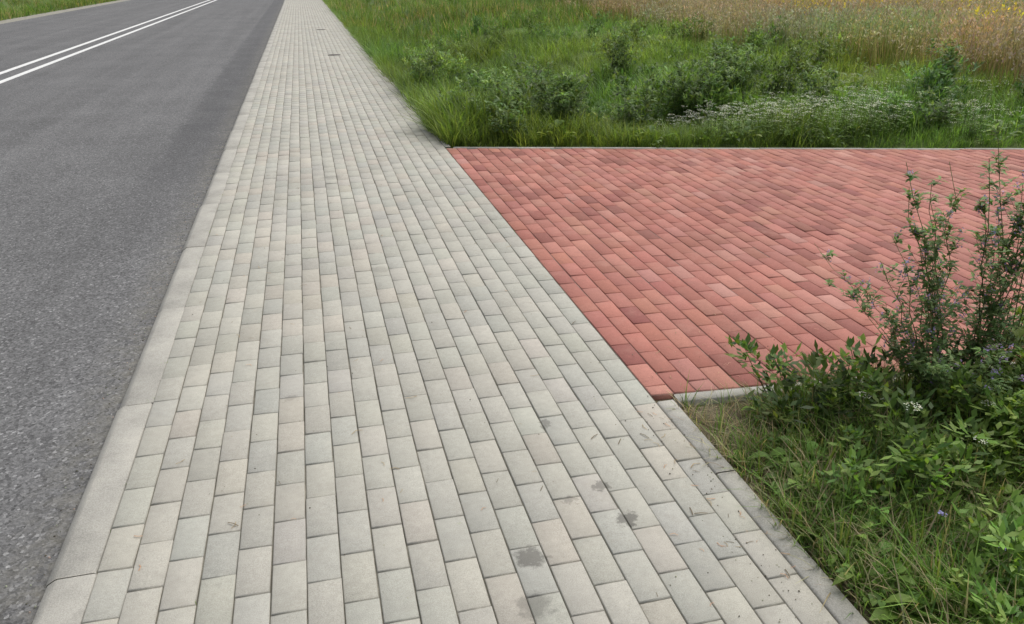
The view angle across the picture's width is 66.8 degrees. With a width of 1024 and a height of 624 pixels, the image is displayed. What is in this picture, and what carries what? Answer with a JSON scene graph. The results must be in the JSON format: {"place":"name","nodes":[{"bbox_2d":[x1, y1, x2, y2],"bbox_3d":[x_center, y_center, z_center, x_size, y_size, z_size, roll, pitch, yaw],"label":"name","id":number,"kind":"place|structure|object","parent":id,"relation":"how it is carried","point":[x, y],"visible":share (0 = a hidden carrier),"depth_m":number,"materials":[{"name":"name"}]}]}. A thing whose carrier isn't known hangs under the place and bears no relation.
{"place":"outdoors","nodes":[
{"label":"outdoors","id":0,"kind":"place"},
{"bbox_2d":[0,0,116,19],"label":"grass","id":1,"kind":"structure","parent":0,"point":[28,9],"depth_m":35.02,"materials":[{"name":"green plant"}]},
{"bbox_2d":[0,0,283,623],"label":"road","id":2,"kind":"structure","parent":0,"point":[106,166],"depth_m":5.87,"materials":[{"name":"grey asphalt"}]},
{"bbox_2d":[0,0,215,83],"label":"line marking","id":3,"kind":"object","parent":2,"relation":"on","point":[31,70],"depth_m":17.38,"materials":[{"name":"paint"}]},
{"bbox_2d":[5,143,225,612],"bbox_3d":[-2.240,-0.473,5.143,0.177,0.004,7.395,-6,24,-13],"label":"grit","id":4,"kind":"object","parent":2,"relation":"on","point":[116,388],"visible":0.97,"depth_m":3.33,"materials":[{"name":"grey gravel"}]},
{"bbox_2d":[321,0,502,146],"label":"grass","id":5,"kind":"structure","parent":0,"point":[451,140],"depth_m":10.54,"materials":[{"name":"green plant"}]},
{"bbox_2d":[81,0,838,623],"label":"sidewalk","id":6,"kind":"structure","parent":0,"point":[347,164],"depth_m":2.93,"materials":[{"name":"grey concrete"}]},
{"bbox_2d":[134,168,984,623],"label":"grit","id":7,"kind":"object","parent":6,"relation":"on","point":[596,434],"visible":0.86,"depth_m":2.72,"materials":[{"name":"grey stone"}]},
{"bbox_2d":[0,0,1023,623],"bbox_3d":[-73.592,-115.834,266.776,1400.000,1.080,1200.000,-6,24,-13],"label":"ground","id":8,"kind":"structure","parent":0,"point":[708,422],"depth_m":7.89,"materials":[{"name":"green plant"}]},
{"bbox_2d":[0,0,127,23],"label":"road shoulder","id":9,"kind":"object","parent":8,"relation":"on","point":[42,14],"depth_m":32.53},
{"bbox_2d":[32,0,286,623],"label":"kerb","id":10,"kind":"structure","parent":8,"relation":"on","point":[69,587],"depth_m":2.92,"materials":[{"name":"concrete"}]},
{"bbox_2d":[341,22,450,147],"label":"edging kerb","id":11,"kind":"structure","parent":8,"relation":"on","point":[443,144],"depth_m":10.04,"materials":[{"name":"concrete"}]},
{"bbox_2d":[405,47,450,86],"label":"mugwort plant","id":12,"kind":"object","parent":8,"relation":"on","point":[421,69],"visible":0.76,"depth_m":11.07,"materials":[{"name":"green plant"}]},
{"bbox_2d":[437,76,495,113],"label":"mugwort plant","id":13,"kind":"object","parent":8,"relation":"on","point":[464,88],"visible":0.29,"depth_m":8.71,"materials":[{"name":"green plant"}]},
{"bbox_2d":[487,95,528,142],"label":"mugwort plant","id":14,"kind":"object","parent":8,"relation":"on","point":[499,123],"visible":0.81,"depth_m":7.80,"materials":[{"name":"green plant"}]},
{"bbox_2d":[472,61,546,107],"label":"mugwort plant","id":15,"kind":"object","parent":8,"relation":"on","point":[519,79],"visible":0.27,"depth_m":9.31,"materials":[{"name":"green plant"}]},
{"bbox_2d":[470,71,562,120],"bbox_3d":[0.009,-2.241,8.369,0.927,0.689,0.767,12,27,26],"label":"mugwort plant","id":16,"kind":"object","parent":8,"relation":"on","point":[513,91],"visible":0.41,"depth_m":8.38,"materials":[{"name":"green plant"}]},
{"bbox_2d":[500,53,566,114],"bbox_3d":[0.433,-3.031,10.713,0.837,1.030,1.153,-16,28,-32],"label":"mugwort plant","id":17,"kind":"object","parent":8,"relation":"on","point":[533,75],"visible":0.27,"depth_m":10.64,"materials":[{"name":"green plant"}]},
{"bbox_2d":[329,0,744,47],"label":"grass","id":18,"kind":"structure","parent":8,"relation":"on","point":[491,8],"depth_m":27.48,"materials":[{"name":"green plant"}]},
{"bbox_2d":[506,67,596,128],"bbox_3d":[0.461,-2.219,8.350,1.024,0.749,0.787,-6,24,-13],"label":"mugwort plant","id":19,"kind":"object","parent":8,"relation":"on","point":[559,104],"visible":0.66,"depth_m":8.30,"materials":[{"name":"green plant"}]},
{"bbox_2d":[591,20,651,76],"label":"mugwort plant","id":20,"kind":"object","parent":8,"relation":"on","point":[616,63],"visible":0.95,"depth_m":13.17,"materials":[{"name":"green plant"}]},
{"bbox_2d":[605,73,662,129],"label":"mugwort plant","id":21,"kind":"object","parent":8,"relation":"on","point":[629,115],"visible":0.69,"depth_m":8.26,"materials":[{"name":"green plant"}]},
{"bbox_2d":[339,11,1023,148],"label":"grass","id":22,"kind":"structure","parent":8,"relation":"on","point":[604,135],"depth_m":9.61,"materials":[{"name":"green plant"}]},
{"bbox_2d":[663,42,741,111],"bbox_3d":[2.347,-2.898,9.816,0.821,0.972,0.868,-10,26,-22],"label":"mugwort plant","id":23,"kind":"object","parent":8,"relation":"on","point":[712,67],"visible":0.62,"depth_m":9.77,"materials":[{"name":"green plant"}]},
{"bbox_2d":[382,29,1023,147],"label":"leafy weeds","id":24,"kind":"object","parent":8,"relation":"on","point":[736,128],"visible":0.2,"depth_m":9.25,"materials":[{"name":"green plant"}]},
{"bbox_2d":[387,6,1023,142],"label":"weeds","id":25,"kind":"object","parent":8,"relation":"on","point":[798,52],"visible":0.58,"depth_m":11.31,"materials":[{"name":"green plant"}]},
{"bbox_2d":[706,30,769,98],"bbox_3d":[2.891,-3.268,10.430,0.837,0.934,0.864,-14,27,-28],"label":"mugwort plant","id":26,"kind":"object","parent":8,"relation":"on","point":[725,53],"visible":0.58,"depth_m":10.35,"materials":[{"name":"green plant"}]},
{"bbox_2d":[453,147,1023,149],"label":"edging kerb","id":27,"kind":"structure","parent":8,"relation":"on","point":[737,148],"depth_m":7.59,"materials":[{"name":"concrete"}]},
{"bbox_2d":[657,400,868,623],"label":"edging kerb","id":28,"kind":"structure","parent":8,"relation":"on","point":[736,485],"depth_m":2.45,"materials":[{"name":"concrete"}]},
{"bbox_2d":[507,0,1023,12],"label":"dry meadow grass","id":29,"kind":"structure","parent":8,"relation":"on","point":[540,1],"depth_m":26.49,"materials":[{"name":"beige plant"}]},
{"bbox_2d":[569,0,1023,43],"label":"goldenrod","id":30,"kind":"object","parent":8,"relation":"on","point":[996,11],"visible":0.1,"depth_m":17.90,"materials":[{"name":"yellow plant"}]},
{"bbox_2d":[643,58,1023,147],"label":"white wildflowers","id":31,"kind":"object","parent":8,"relation":"on","point":[722,123],"visible":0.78,"depth_m":7.93,"materials":[{"name":"green plant"}]},
{"bbox_2d":[796,56,883,101],"bbox_3d":[3.912,-2.739,9.416,0.955,0.693,0.644,-6,24,-13],"label":"mugwort plant","id":32,"kind":"object","parent":8,"relation":"on","point":[808,77],"visible":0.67,"depth_m":9.43,"materials":[{"name":"green plant"}]},
{"bbox_2d":[663,340,1023,623],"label":"grass","id":33,"kind":"structure","parent":8,"relation":"on","point":[916,551],"depth_m":2.44,"materials":[{"name":"green plant"}]},
{"bbox_2d":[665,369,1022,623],"bbox_3d":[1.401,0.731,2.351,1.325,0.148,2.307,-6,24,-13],"label":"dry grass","id":34,"kind":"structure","parent":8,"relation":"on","point":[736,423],"depth_m":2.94,"materials":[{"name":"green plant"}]},
{"bbox_2d":[673,362,1014,406],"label":"edging kerb","id":35,"kind":"structure","parent":8,"relation":"on","point":[705,395],"depth_m":3.19,"materials":[{"name":"concrete"}]},
{"bbox_2d":[725,298,1023,623],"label":"weeds","id":36,"kind":"object","parent":8,"relation":"on","point":[1007,523],"visible":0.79,"depth_m":2.66,"materials":[{"name":"green plant"}]},
{"bbox_2d":[728,372,1023,623],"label":"leafy weeds","id":37,"kind":"object","parent":8,"relation":"on","point":[875,599],"visible":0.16,"depth_m":2.40,"materials":[{"name":"green plant"}]},
{"bbox_2d":[814,227,971,386],"bbox_3d":[1.450,0.032,3.013,0.564,0.802,0.364,5,24,10],"label":"alfalfa plant","id":38,"kind":"object","parent":8,"relation":"on","point":[903,326],"visible":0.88,"depth_m":2.95,"materials":[{"name":"green plant"}]},
{"bbox_2d":[850,391,995,475],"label":"white wildflowers","id":39,"kind":"object","parent":8,"relation":"on","point":[897,440],"visible":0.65,"depth_m":2.68,"materials":[{"name":"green plant"}]},
{"bbox_2d":[908,85,963,130],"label":"mugwort plant","id":40,"kind":"object","parent":8,"relation":"on","point":[940,115],"visible":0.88,"depth_m":8.18,"materials":[{"name":"green plant"}]},
{"bbox_2d":[901,162,980,385],"bbox_3d":[1.629,-0.071,2.972,0.429,1.019,0.320,-18,30,-35],"label":"alfalfa plant","id":41,"kind":"object","parent":8,"relation":"on","point":[929,246],"visible":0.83,"depth_m":2.94,"materials":[{"name":"green plant"}]},
{"bbox_2d":[920,38,963,92],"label":"mugwort plant","id":42,"kind":"object","parent":8,"relation":"on","point":[947,56],"visible":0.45,"depth_m":9.32,"materials":[{"name":"green plant"}]},
{"bbox_2d":[880,311,1023,413],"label":"alfalfa plant","id":43,"kind":"object","parent":8,"relation":"on","point":[937,372],"visible":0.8,"depth_m":2.85,"materials":[{"name":"green plant"}]},
{"bbox_2d":[924,510,1005,575],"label":"violet wildflowers","id":44,"kind":"object","parent":8,"relation":"on","point":[940,511],"visible":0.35,"depth_m":2.29,"materials":[{"name":"purple plant"}]},
{"bbox_2d":[941,160,1023,378],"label":"alfalfa plant","id":45,"kind":"object","parent":8,"relation":"on","point":[991,312],"visible":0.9,"depth_m":3.00,"materials":[{"name":"green plant"}]},
{"bbox_2d":[961,349,1023,437],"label":"mugwort plant","id":46,"kind":"object","parent":8,"relation":"on","point":[1009,398],"visible":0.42,"depth_m":2.85,"materials":[{"name":"green plant"}]},
{"bbox_2d":[965,119,1023,375],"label":"alfalfa plant","id":47,"kind":"object","parent":8,"relation":"on","point":[1019,217],"visible":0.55,"depth_m":3.00,"materials":[{"name":"green plant"}]},
{"bbox_2d":[989,320,1023,387],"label":"mugwort plant","id":48,"kind":"object","parent":8,"relation":"on","point":[1019,332],"visible":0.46,"depth_m":2.88,"materials":[{"name":"green plant"}]},
{"bbox_2d":[446,148,1023,399],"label":"driveway","id":49,"kind":"structure","parent":0,"point":[644,255],"depth_m":5.05,"materials":[{"name":"red brick"}]},
{"bbox_2d":[552,0,1023,95],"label":"dry meadow grass","id":50,"kind":"structure","parent":0,"point":[907,26],"depth_m":14.44,"materials":[{"name":"beige plant"}]}
]}

